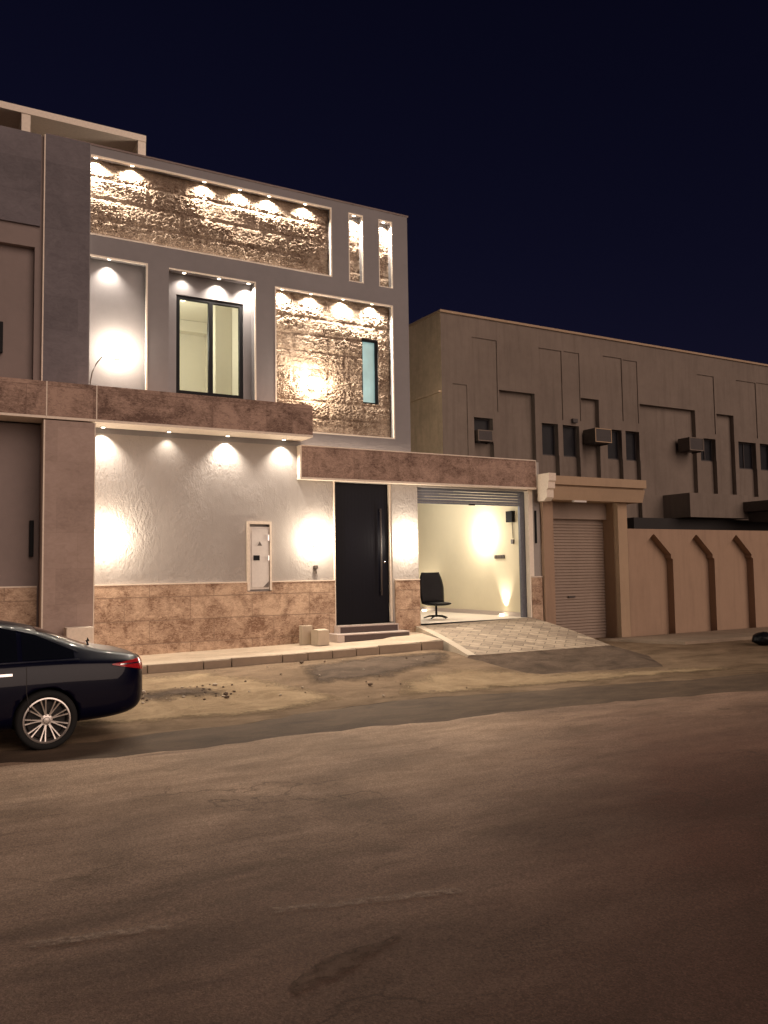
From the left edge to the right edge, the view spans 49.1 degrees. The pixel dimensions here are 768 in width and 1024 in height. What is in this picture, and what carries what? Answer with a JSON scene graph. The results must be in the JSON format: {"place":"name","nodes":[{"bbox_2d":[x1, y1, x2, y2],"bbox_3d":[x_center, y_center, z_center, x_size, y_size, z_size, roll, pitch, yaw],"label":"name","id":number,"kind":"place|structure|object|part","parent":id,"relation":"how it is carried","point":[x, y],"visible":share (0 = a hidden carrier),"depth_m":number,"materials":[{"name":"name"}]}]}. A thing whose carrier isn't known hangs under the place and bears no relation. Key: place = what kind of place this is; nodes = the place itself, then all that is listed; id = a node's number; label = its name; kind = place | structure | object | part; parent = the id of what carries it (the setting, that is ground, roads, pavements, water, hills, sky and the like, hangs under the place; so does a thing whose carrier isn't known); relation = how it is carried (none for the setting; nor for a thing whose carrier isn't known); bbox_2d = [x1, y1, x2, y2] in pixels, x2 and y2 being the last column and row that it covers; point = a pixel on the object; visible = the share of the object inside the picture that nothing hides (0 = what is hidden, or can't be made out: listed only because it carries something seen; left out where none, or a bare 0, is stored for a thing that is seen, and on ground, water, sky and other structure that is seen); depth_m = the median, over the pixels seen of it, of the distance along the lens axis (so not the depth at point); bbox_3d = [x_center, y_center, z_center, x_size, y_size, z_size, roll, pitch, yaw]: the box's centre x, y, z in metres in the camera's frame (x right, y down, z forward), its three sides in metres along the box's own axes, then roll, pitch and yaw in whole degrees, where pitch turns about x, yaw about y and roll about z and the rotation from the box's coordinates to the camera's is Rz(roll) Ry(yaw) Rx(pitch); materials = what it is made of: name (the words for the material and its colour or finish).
{"place":"outdoors","nodes":[
{"label":"outdoors","id":0,"kind":"place"},
{"bbox_2d":[64,626,93,642],"bbox_3d":[-5.213,2.294,14.337,0.440,0.660,0.300,1,-5,-30],"label":"concrete block","id":1,"kind":"object","parent":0,"point":[82,633],"depth_m":14.24,"materials":[{"name":"beige concrete"}]},
{"bbox_2d":[139,632,439,664],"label":"pavement","id":2,"kind":"structure","parent":0,"point":[413,637],"depth_m":15.93,"materials":[{"name":"tile"}]},
{"bbox_2d":[299,625,311,644],"bbox_3d":[-1.572,2.482,16.908,0.220,0.390,0.160,1,-5,-30],"label":"concrete block","id":3,"kind":"object","parent":2,"relation":"on","point":[305,634],"depth_m":16.84,"materials":[{"name":"beige concrete"}]},
{"bbox_2d":[311,629,328,645],"bbox_3d":[-1.268,2.493,16.700,0.240,0.330,0.340,1,-5,-30],"label":"concrete block","id":4,"kind":"object","parent":2,"relation":"on","point":[319,637],"depth_m":16.57,"materials":[{"name":"beige concrete"}]},
{"bbox_2d":[0,690,767,1023],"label":"road","id":5,"kind":"structure","parent":0,"point":[600,862],"depth_m":5.35,"materials":[{"name":"asphalt"}]},
{"bbox_2d":[30,924,167,946],"bbox_3d":[-1.522,2.256,4.480,0.716,0.001,0.085,0,-4,-18],"label":"road marking","id":6,"kind":"object","parent":5,"relation":"on","point":[120,931],"visible":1,"depth_m":4.47,"materials":[{"name":"beige paint"}]},
{"bbox_2d":[291,937,399,991],"bbox_3d":[-0.181,2.219,4.159,0.212,0.006,0.813,-4,-5,42],"label":"oil stain","id":7,"kind":"object","parent":5,"relation":"on","point":[334,967],"visible":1,"depth_m":4.10,"materials":[{"name":"liquid"}]},
{"bbox_2d":[272,888,460,912],"bbox_3d":[-0.088,2.263,4.904,1.136,0.001,0.085,0,-4,-13],"label":"road marking","id":8,"kind":"object","parent":5,"relation":"on","point":[427,892],"visible":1,"depth_m":4.93,"materials":[{"name":"beige paint"}]},
{"bbox_2d":[0,673,767,762],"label":"gutter strip","id":9,"kind":"object","parent":5,"relation":"on","point":[423,710],"visible":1,"depth_m":11.26,"materials":[{"name":"concrete"}]},
{"bbox_2d":[0,637,767,750],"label":"ground","id":10,"kind":"structure","parent":0,"point":[739,657],"depth_m":13.91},
{"bbox_2d":[0,125,45,626],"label":"adjoining villa","id":11,"kind":"object","parent":10,"relation":"on","point":[22,392],"visible":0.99,"depth_m":15.01,"materials":[{"name":"paint"}]},
{"bbox_2d":[0,620,142,749],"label":"parked car","id":12,"kind":"object","parent":10,"relation":"on","point":[54,688],"visible":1,"depth_m":9.46,"materials":[{"name":"black paint"}]},
{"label":"side window","id":13,"kind":"part","parent":12,"relation":"part of","materials":[{"name":"black glass"}]},
{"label":"side window","id":14,"kind":"part","parent":12,"relation":"part of","materials":[{"name":"black glass"}]},
{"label":"rear window","id":15,"kind":"part","parent":12,"relation":"part of","materials":[{"name":"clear glass"}]},
{"bbox_2d":[10,673,332,730],"bbox_3d":[-3.176,2.686,12.292,4.896,0.291,3.036,1,-5,-30],"label":"sand drift","id":16,"kind":"object","parent":10,"relation":"on","point":[261,696],"visible":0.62,"depth_m":12.31,"materials":[{"name":"beige sand"}]},
{"bbox_2d":[141,687,218,699],"bbox_3d":[-3.035,2.694,12.453,1.675,0.121,0.780,1,-5,-30],"label":"rubble scatter","id":17,"kind":"object","parent":16,"relation":"on","point":[170,692],"visible":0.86,"depth_m":12.45,"materials":[{"name":"concrete"}]},
{"bbox_2d":[0,101,543,654],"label":"villa","id":18,"kind":"object","parent":10,"relation":"on","point":[228,459],"visible":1,"depth_m":17.10,"materials":[{"name":"paint"}]},
{"bbox_2d":[176,295,242,398],"bbox_3d":[-3.545,-3.326,17.080,1.390,1.990,0.087,1,-5,-30],"label":"window","id":19,"kind":"structure","parent":18,"relation":"in","point":[210,303],"depth_m":17.06,"materials":[{"name":"black metal"}]},
{"bbox_2d":[335,483,388,623],"bbox_3d":[-0.495,0.888,18.241,1.375,3.020,0.118,1,-5,-30],"label":"door","id":20,"kind":"structure","parent":18,"relation":"in","point":[361,510],"depth_m":18.26,"materials":[{"name":"black metal"}]},
{"bbox_2d":[362,339,377,404],"bbox_3d":[-0.348,-3.124,18.815,0.410,1.450,0.090,1,-5,-30],"label":"window","id":21,"kind":"structure","parent":18,"relation":"in","point":[369,378],"depth_m":18.85,"materials":[{"name":"teal glass"}]},
{"bbox_2d":[420,572,450,618],"bbox_3d":[1.259,2.014,20.320,0.693,1.112,0.652,1,-4,-28],"label":"office chair","id":22,"kind":"object","parent":18,"relation":"on","point":[431,589],"visible":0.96,"depth_m":20.47,"materials":[{"name":"black leather"}]},
{"bbox_2d":[142,640,443,673],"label":"kerb","id":23,"kind":"structure","parent":10,"relation":"on","point":[268,659],"depth_m":15.13,"materials":[{"name":"concrete"}]},
{"bbox_2d":[306,652,445,681],"bbox_3d":[-0.015,2.729,14.855,3.598,0.227,1.652,1,-5,-30],"label":"asphalt patch","id":24,"kind":"object","parent":10,"relation":"on","point":[374,666],"visible":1,"depth_m":14.68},
{"bbox_2d":[423,617,610,655],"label":"ramp","id":25,"kind":"structure","parent":10,"relation":"on","point":[504,636],"depth_m":17.84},
{"bbox_2d":[416,625,475,656],"bbox_3d":[1.216,2.868,17.287,0.176,0.886,3.050,0,-4,-17],"label":"ramp edge","id":26,"kind":"object","parent":25,"relation":"attached to","point":[449,645],"visible":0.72,"depth_m":16.92,"materials":[{"name":"concrete"}]},
{"bbox_2d":[467,645,662,673],"bbox_3d":[3.879,2.851,16.145,4.920,0.310,1.684,1,-5,-30],"label":"ramp apron","id":27,"kind":"object","parent":10,"relation":"on","point":[611,657],"visible":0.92,"depth_m":16.18,"materials":[{"name":"concrete"}]},
{"bbox_2d":[403,668,727,692],"bbox_3d":[3.051,2.821,14.814,7.178,0.182,1.659,1,-4,-23],"label":"sand spill","id":28,"kind":"object","parent":10,"relation":"on","point":[470,679],"visible":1,"depth_m":14.31,"materials":[{"name":"beige sand"}]},
{"bbox_2d":[537,473,645,637],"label":"roller gate","id":29,"kind":"structure","parent":10,"relation":"on","point":[584,555],"depth_m":21.60,"materials":[{"name":"metal"}]},
{"bbox_2d":[627,529,767,636],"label":"boundary wall","id":30,"kind":"structure","parent":10,"relation":"on","point":[683,581],"depth_m":23.31,"materials":[{"name":"paint"}]},
{"bbox_2d":[752,632,767,645],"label":"rubbish bag","id":31,"kind":"object","parent":10,"relation":"on","point":[759,638],"visible":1,"depth_m":19.73,"materials":[{"name":"black plastic"}]},
{"bbox_2d":[599,627,767,644],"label":"pavement","id":32,"kind":"structure","parent":0,"point":[712,636],"depth_m":21.16,"materials":[{"name":"concrete"}]},
{"label":"rear ground","id":33,"kind":"structure","parent":0,"visible":0},
{"bbox_2d":[409,309,767,530],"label":"neighbouring building","id":34,"kind":"structure","parent":33,"relation":"on","point":[543,397],"depth_m":28.23,"materials":[{"name":"paint"}]},
{"bbox_2d":[474,418,489,443],"bbox_3d":[2.944,-2.481,25.796,0.710,0.760,0.050,1,-5,-30],"label":"window","id":35,"kind":"structure","parent":34,"relation":"in","point":[482,424],"depth_m":25.85,"materials":[{"name":"black glass"}]},
{"bbox_2d":[474,429,492,443],"bbox_3d":[3.002,-2.290,25.675,0.560,0.380,0.352,1,-5,-30],"label":"air conditioner","id":36,"kind":"object","parent":34,"relation":"attached to","point":[485,436],"visible":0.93,"depth_m":25.53,"materials":[{"name":"paint"}]},
{"bbox_2d":[542,424,554,455],"bbox_3d":[5.232,-2.321,27.096,0.680,1.010,0.050,1,-5,-30],"label":"window","id":37,"kind":"structure","parent":34,"relation":"in","point":[548,431],"depth_m":27.15,"materials":[{"name":"black glass"}]},
{"bbox_2d":[563,426,575,456],"bbox_3d":[6.005,-2.302,27.538,0.700,1.010,0.050,1,-5,-30],"label":"window","id":38,"kind":"structure","parent":34,"relation":"in","point":[569,433],"depth_m":27.59,"materials":[{"name":"black glass"}]},
{"bbox_2d":[583,428,611,445],"bbox_3d":[7.015,-2.456,27.632,0.720,0.500,0.572,1,-5,-30],"label":"air conditioner","id":39,"kind":"object","parent":34,"relation":"attached to","point":[599,436],"visible":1,"depth_m":27.44,"materials":[{"name":"paint"}]},
{"bbox_2d":[608,431,618,459],"bbox_3d":[7.684,-2.271,28.499,0.670,0.990,0.050,1,-5,-30],"label":"window","id":40,"kind":"structure","parent":34,"relation":"in","point":[613,451],"depth_m":28.58,"materials":[{"name":"black glass"}]},
{"bbox_2d":[625,432,635,460],"bbox_3d":[8.413,-2.253,28.916,0.650,0.990,0.050,1,-5,-30],"label":"window","id":41,"kind":"structure","parent":34,"relation":"in","point":[630,437],"depth_m":28.97,"materials":[{"name":"black glass"}]},
{"bbox_2d":[678,437,703,453],"bbox_3d":[10.908,-2.360,29.887,0.720,0.500,0.522,1,-5,-30],"label":"air conditioner","id":42,"kind":"object","parent":34,"relation":"attached to","point":[693,445],"visible":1,"depth_m":29.70,"materials":[{"name":"paint"}]},
{"bbox_2d":[701,439,711,461],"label":"window","id":43,"kind":"structure","parent":34,"relation":"in","point":[706,455],"depth_m":30.92,"materials":[{"name":"black glass"}]},
{"bbox_2d":[738,443,752,469],"bbox_3d":[13.629,-2.121,31.898,1.010,1.000,0.052,1,-5,-30],"label":"window","id":44,"kind":"structure","parent":34,"relation":"in","point":[745,449],"depth_m":31.98,"materials":[{"name":"black glass"}]},
{"bbox_2d":[760,445,767,470],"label":"window","id":45,"kind":"structure","parent":34,"relation":"in","point":[763,448],"depth_m":32.52,"materials":[{"name":"black glass"}]}
]}

